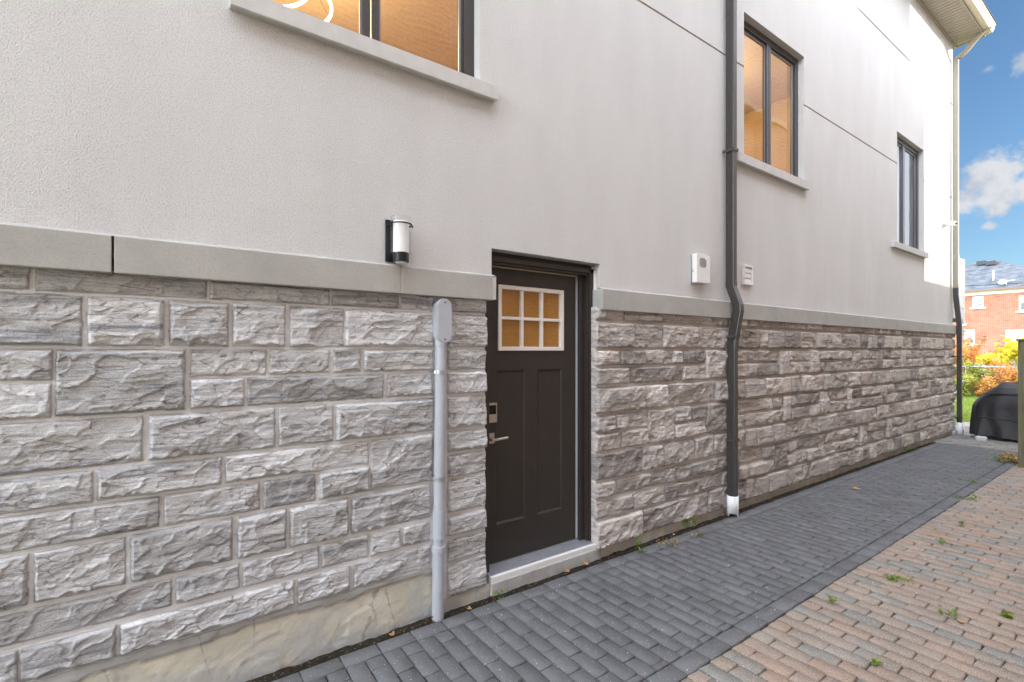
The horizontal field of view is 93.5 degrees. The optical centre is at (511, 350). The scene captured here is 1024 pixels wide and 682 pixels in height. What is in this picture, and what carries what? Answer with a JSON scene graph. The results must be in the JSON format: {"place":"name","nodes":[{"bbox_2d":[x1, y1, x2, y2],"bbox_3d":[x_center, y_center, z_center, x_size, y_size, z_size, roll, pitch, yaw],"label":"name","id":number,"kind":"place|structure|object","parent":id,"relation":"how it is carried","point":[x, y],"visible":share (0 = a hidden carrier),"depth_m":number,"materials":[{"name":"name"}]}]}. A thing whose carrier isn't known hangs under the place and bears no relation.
{"place":"outdoors","nodes":[
{"label":"outdoors","id":0,"kind":"place"},
{"bbox_2d":[178,539,571,640],"bbox_3d":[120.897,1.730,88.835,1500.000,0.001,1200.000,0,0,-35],"label":"ground","id":1,"kind":"structure","parent":0,"point":[388,580],"depth_m":3.63,"materials":[{"name":"grey concrete"}]},
{"bbox_2d":[0,0,996,681],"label":"house","id":2,"kind":"structure","parent":1,"relation":"on","point":[216,366],"depth_m":2.97,"materials":[{"name":"paint"}]},
{"bbox_2d":[285,0,332,21],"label":"pendant lamp","id":3,"kind":"object","parent":2,"relation":"hanging from","point":[301,2],"visible":0.34,"depth_m":4.31,"materials":[{"name":"white"}]},
{"bbox_2d":[230,0,497,102],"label":"window","id":4,"kind":"structure","parent":2,"relation":"in","point":[367,43],"depth_m":2.86,"materials":[{"name":"grey concrete"}]},
{"bbox_2d":[385,217,412,263],"bbox_3d":[-0.654,-0.646,2.834,0.140,0.268,0.150,0,0,-35],"label":"wall lamp","id":5,"kind":"object","parent":2,"relation":"attached to","point":[396,241],"visible":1,"depth_m":2.80,"materials":[{"name":"black metal"}]},
{"bbox_2d":[429,298,451,621],"bbox_3d":[-0.452,0.688,3.023,0.132,2.025,0.086,0,0,-35],"label":"electrical conduit","id":6,"kind":"object","parent":2,"relation":"attached to","point":[442,320],"visible":0.95,"depth_m":2.99,"materials":[{"name":"grey plastic"}]},
{"bbox_2d":[489,267,575,563],"bbox_3d":[0.167,0.463,3.664,0.878,2.134,0.114,0,0,-35],"label":"door","id":7,"kind":"structure","parent":2,"relation":"in","point":[532,316],"depth_m":3.67,"materials":[{"name":"brown paint"}]},
{"bbox_2d":[690,253,709,284],"bbox_3d":[1.810,-0.779,4.625,0.229,0.278,0.070,0,0,-35],"label":"siren box","id":8,"kind":"object","parent":2,"relation":"attached to","point":[699,269],"visible":1,"depth_m":4.58,"materials":[{"name":"grey plastic"}]},
{"bbox_2d":[722,0,743,516],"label":"downspout","id":9,"kind":"object","parent":2,"relation":"attached to","point":[733,335],"visible":1,"depth_m":4.84,"materials":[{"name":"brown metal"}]},
{"bbox_2d":[742,264,752,285],"bbox_3d":[2.524,-0.806,5.153,0.180,0.212,0.031,0,0,-35],"label":"dryer vent","id":10,"kind":"object","parent":2,"relation":"attached to","point":[747,274],"visible":1,"depth_m":5.14,"materials":[{"name":"plastic"}]},
{"bbox_2d":[737,20,809,190],"bbox_3d":[2.949,-2.792,5.513,1.600,1.656,0.175,0,0,-35],"label":"window","id":11,"kind":"structure","parent":2,"relation":"in","point":[769,47],"depth_m":5.60,"materials":[{"name":"brown metal"}]},
{"bbox_2d":[891,137,928,258],"bbox_3d":[6.681,-2.597,8.151,1.680,1.926,0.175,0,0,-35],"label":"window","id":12,"kind":"structure","parent":2,"relation":"in","point":[914,250],"depth_m":8.23,"materials":[{"name":"brown metal"}]},
{"bbox_2d":[944,221,956,226],"bbox_3d":[8.430,-2.437,9.236,0.120,0.116,0.180,0,0,-35],"label":"security camera","id":13,"kind":"object","parent":2,"relation":"attached to","point":[951,223],"visible":1,"depth_m":9.21,"materials":[{"name":"white plastic"}]},
{"bbox_2d":[951,27,991,435],"bbox_3d":[8.926,-2.225,9.350,0.162,7.790,0.568,0,0,-35],"label":"downspout","id":14,"kind":"object","parent":2,"relation":"attached to","point":[959,426],"visible":1,"depth_m":9.49,"materials":[{"name":"white metal"}]},
{"bbox_2d":[246,442,936,681],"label":"soil strip","id":15,"kind":"object","parent":1,"relation":"on","point":[270,677],"visible":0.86,"depth_m":3.27,"materials":[{"name":"black soil"}]},
{"bbox_2d":[493,588,504,599],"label":"weed","id":16,"kind":"object","parent":15,"relation":"on","point":[502,591],"visible":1,"depth_m":3.24,"materials":[{"name":"green plant"}]},
{"bbox_2d":[248,443,933,681],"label":"leaf litter","id":17,"kind":"object","parent":15,"relation":"on","point":[301,665],"visible":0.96,"depth_m":3.73,"materials":[{"name":"brown plant"}]},
{"bbox_2d":[272,442,1017,681],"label":"path","id":18,"kind":"structure","parent":0,"point":[762,566],"depth_m":3.28,"materials":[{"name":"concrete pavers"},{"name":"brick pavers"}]},
{"bbox_2d":[656,534,678,549],"bbox_3d":[1.321,1.628,4.099,0.183,0.099,0.179,0,0,17],"label":"weed","id":19,"kind":"object","parent":18,"relation":"on","point":[672,540],"visible":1,"depth_m":4.09,"materials":[{"name":"green plant"}]},
{"bbox_2d":[986,454,1013,461],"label":"weed","id":20,"kind":"object","parent":18,"relation":"on","point":[999,457],"visible":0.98,"depth_m":7.25,"materials":[{"name":"green plant"}]},
{"bbox_2d":[997,449,1017,463],"bbox_3d":[7.600,1.616,7.252,1.072,0.167,0.469,0,0,-35],"label":"debris pile","id":21,"kind":"object","parent":18,"relation":"on","point":[1014,455],"visible":0.62,"depth_m":7.28,"materials":[{"name":"brown plant"}]},
{"bbox_2d":[681,464,1023,681],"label":"driveway","id":22,"kind":"structure","parent":0,"point":[976,564],"depth_m":3.01,"materials":[{"name":"brick"}]},
{"bbox_2d":[871,658,882,665],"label":"weed","id":23,"kind":"object","parent":22,"relation":"on","point":[873,661],"visible":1,"depth_m":2.55,"materials":[{"name":"green plant"}]},
{"bbox_2d":[884,572,913,583],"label":"weed","id":24,"kind":"object","parent":22,"relation":"on","point":[894,578],"visible":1,"depth_m":3.50,"materials":[{"name":"green plant"}]},
{"bbox_2d":[938,604,957,618],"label":"weed","id":25,"kind":"object","parent":22,"relation":"on","point":[950,613],"visible":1,"depth_m":3.04,"materials":[{"name":"green plant"}]},
{"bbox_2d":[955,494,976,499],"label":"weed","id":26,"kind":"object","parent":22,"relation":"on","point":[969,497],"visible":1,"depth_m":5.40,"materials":[{"name":"green plant"}]},
{"bbox_2d":[998,611,1013,619],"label":"weed","id":27,"kind":"object","parent":22,"relation":"on","point":[1006,614],"visible":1,"depth_m":3.00,"materials":[{"name":"green plant"}]},
{"bbox_2d":[1016,339,1023,467],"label":"fence post","id":28,"kind":"object","parent":22,"relation":"on","point":[1020,403],"visible":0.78,"depth_m":6.85,"materials":[{"name":"brown wood"}]},
{"bbox_2d":[953,258,964,323],"bbox_3d":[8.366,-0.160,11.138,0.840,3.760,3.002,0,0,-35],"label":"deck railing","id":29,"kind":"object","parent":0,"point":[962,281],"visible":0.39,"depth_m":10.06,"materials":[{"name":"white paint"}]},
{"bbox_2d":[952,391,979,421],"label":"lawn","id":30,"kind":"structure","parent":0,"point":[967,403],"depth_m":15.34,"materials":[{"name":"plant"}]},
{"bbox_2d":[953,373,978,395],"bbox_3d":[16.658,1.260,17.875,1.634,0.878,1.090,0,0,-35],"label":"shrub","id":31,"kind":"object","parent":30,"relation":"on","point":[967,387],"visible":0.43,"depth_m":17.67,"materials":[{"name":"green plant"}]},
{"bbox_2d":[953,333,985,378],"bbox_3d":[18.463,0.479,19.693,1.677,2.430,1.197,0,0,-35],"label":"shrub","id":32,"kind":"object","parent":30,"relation":"on","point":[970,353],"visible":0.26,"depth_m":19.56,"materials":[{"name":"orange plant"}]},
{"bbox_2d":[953,357,995,394],"bbox_3d":[17.737,0.983,18.401,1.858,1.444,1.357,0,0,-35],"label":"shrub","id":33,"kind":"object","parent":30,"relation":"on","point":[977,371],"visible":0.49,"depth_m":18.11,"materials":[{"name":"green plant"}]},
{"bbox_2d":[967,374,997,396],"bbox_3d":[17.018,1.265,17.405,0.808,0.893,1.412,0,0,42],"label":"shrub","id":34,"kind":"object","parent":30,"relation":"on","point":[985,385],"visible":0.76,"depth_m":17.21,"materials":[{"name":"orange plant"}]},
{"bbox_2d":[953,365,1014,393],"bbox_3d":[17.917,1.137,17.271,0.053,1.165,10.043,0,0,-35],"label":"chain link fence","id":35,"kind":"object","parent":30,"relation":"on","point":[986,367],"visible":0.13,"depth_m":17.80,"materials":[{"name":"grey metal"}]},
{"bbox_2d":[975,353,1006,365],"bbox_3d":[18.576,0.877,18.584,1.356,1.631,1.034,0,0,-35],"label":"young tree","id":36,"kind":"object","parent":30,"relation":"on","point":[984,358],"visible":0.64,"depth_m":18.49,"materials":[{"name":"yellow plant"}]},
{"bbox_2d":[974,354,1017,383],"bbox_3d":[18.447,0.923,18.173,1.645,1.588,1.428,0,0,-35],"label":"shrub","id":37,"kind":"object","parent":30,"relation":"on","point":[997,374],"visible":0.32,"depth_m":17.98,"materials":[{"name":"orange plant"}]},
{"bbox_2d":[990,341,1017,369],"bbox_3d":[19.537,0.651,19.004,2.119,2.136,1.338,0,0,-35],"label":"shrub","id":38,"kind":"object","parent":30,"relation":"on","point":[1000,345],"visible":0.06,"depth_m":19.08,"materials":[{"name":"orange plant"}]},
{"bbox_2d":[997,363,1017,382],"bbox_3d":[17.948,0.960,17.040,1.602,1.501,1.028,0,0,-35],"label":"shrub","id":39,"kind":"object","parent":30,"relation":"on","point":[1011,375],"visible":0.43,"depth_m":16.94,"materials":[{"name":"orange plant"}]},
{"bbox_2d":[992,335,1023,371],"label":"maple tree","id":40,"kind":"object","parent":30,"relation":"on","point":[1009,350],"visible":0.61,"depth_m":14.47,"materials":[{"name":"yellow plant"}]},
{"bbox_2d":[932,421,1017,451],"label":"patio","id":41,"kind":"structure","parent":0,"point":[967,439],"depth_m":8.82,"materials":[{"name":"grey concrete"}]},
{"bbox_2d":[975,436,987,440],"bbox_3d":[8.718,1.635,8.938,0.132,0.092,0.170,0,0,-35],"label":"rock","id":42,"kind":"object","parent":41,"relation":"on","point":[981,438],"visible":1,"depth_m":8.90,"materials":[{"name":"stone"}]},
{"bbox_2d":[969,382,1017,439],"bbox_3d":[9.411,1.127,8.860,0.778,1.074,1.442,0,0,-35],"label":"covered grill","id":43,"kind":"object","parent":41,"relation":"on","point":[994,411],"visible":0.97,"depth_m":8.92,"materials":[{"name":"black fabric"}]},
{"bbox_2d":[953,260,1023,371],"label":"brick house","id":44,"kind":"structure","parent":0,"point":[993,313],"depth_m":36.85,"materials":[{"name":"red brick"}]},
{"bbox_2d":[963,329,976,345],"bbox_3d":[35.828,-0.989,37.692,0.185,1.289,0.912,0,0,-35],"label":"window","id":45,"kind":"structure","parent":44,"relation":"in","point":[967,332],"depth_m":37.70,"materials":[{"name":"white paint"}]},
{"bbox_2d":[969,296,985,308],"bbox_3d":[36.107,-3.696,37.297,0.185,0.962,0.929,0,0,-35],"label":"window","id":46,"kind":"structure","parent":44,"relation":"in","point":[977,301],"depth_m":37.32,"materials":[{"name":"white paint"}]},
{"bbox_2d":[965,283,1018,285],"bbox_3d":[32.888,-4.663,33.168,0.044,0.463,8.556,0,0,-35],"label":"gutter","id":47,"kind":"object","parent":44,"relation":"attached to","point":[991,284],"visible":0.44,"depth_m":32.98,"materials":[{"name":"white metal"}]},
{"bbox_2d":[1006,330,1023,342],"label":"window","id":48,"kind":"structure","parent":44,"relation":"in","point":[1011,334],"depth_m":35.73,"materials":[{"name":"white paint"}]},
{"bbox_2d":[1016,295,1023,312],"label":"window","id":49,"kind":"structure","parent":44,"relation":"in","point":[1021,298],"depth_m":35.43,"materials":[{"name":"white paint"}]},
{"bbox_2d":[953,0,1023,265],"label":"sky","id":50,"kind":"structure","parent":0,"point":[991,75],"materials":[{"name":"blue"}]}
]}

